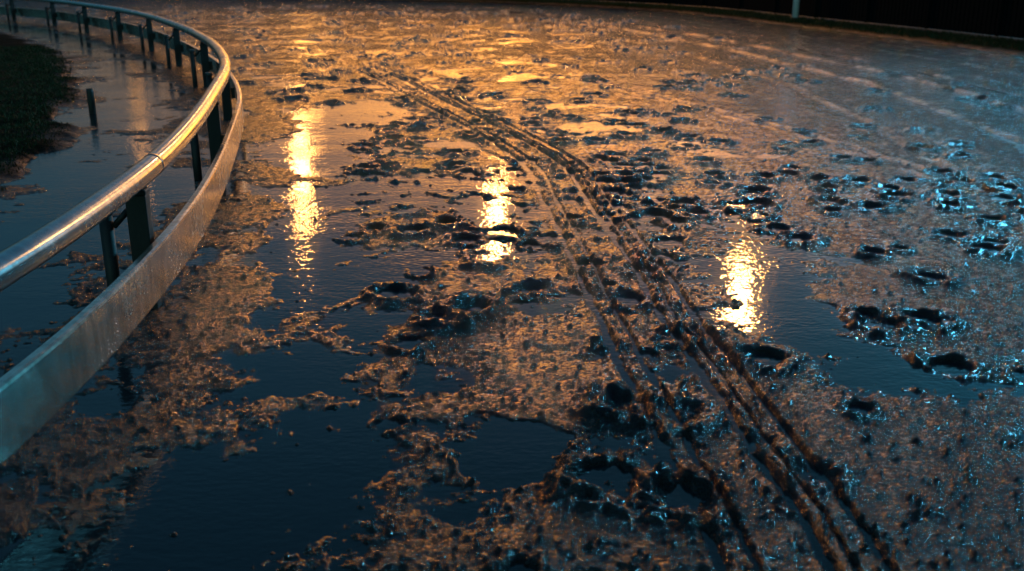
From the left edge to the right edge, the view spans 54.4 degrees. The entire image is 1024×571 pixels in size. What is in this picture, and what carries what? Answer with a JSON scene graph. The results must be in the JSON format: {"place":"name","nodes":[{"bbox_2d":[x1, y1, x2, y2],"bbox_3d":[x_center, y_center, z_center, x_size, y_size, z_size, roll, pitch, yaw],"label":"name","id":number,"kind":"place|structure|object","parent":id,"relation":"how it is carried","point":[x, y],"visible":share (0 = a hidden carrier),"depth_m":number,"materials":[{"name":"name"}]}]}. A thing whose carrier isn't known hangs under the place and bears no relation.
{"place":"outdoors","nodes":[
{"label":"outdoors","id":0,"kind":"place"},
{"bbox_2d":[0,0,1023,570],"bbox_3d":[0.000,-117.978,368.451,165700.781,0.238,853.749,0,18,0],"label":"ground","id":1,"kind":"structure","parent":0,"point":[926,482],"depth_m":5.48,"materials":[{"name":"brown soil"}]},
{"bbox_2d":[0,0,243,464],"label":"guard rail","id":2,"kind":"object","parent":1,"relation":"on","point":[41,386],"visible":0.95,"depth_m":4.74,"materials":[{"name":"metal"}]},
{"bbox_2d":[0,9,1023,570],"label":"puddle water","id":3,"kind":"structure","parent":1,"relation":"on","point":[210,507],"depth_m":4.84,"materials":[{"name":"black liquid"}]},
{"bbox_2d":[86,88,95,113],"bbox_3d":[-4.949,-2.077,11.738,0.086,0.497,0.092,0,18,0],"label":"wooden stake","id":4,"kind":"object","parent":3,"relation":"in","point":[91,100],"visible":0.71,"depth_m":11.68,"materials":[{"name":"brown wood"}]},
{"bbox_2d":[562,0,1023,40],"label":"paling fence","id":5,"kind":"object","parent":1,"relation":"on","point":[999,18],"visible":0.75,"depth_m":24.40,"materials":[{"name":"concrete"}]},
{"bbox_2d":[0,0,1023,189],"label":"grass","id":6,"kind":"structure","parent":0,"point":[761,15],"depth_m":17.74,"materials":[{"name":"green plant"}]},
{"bbox_2d":[790,0,799,18],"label":"marker pole","id":7,"kind":"object","parent":6,"relation":"on","point":[795,10],"visible":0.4,"depth_m":28.86,"materials":[{"name":"grey metal"}]}
]}

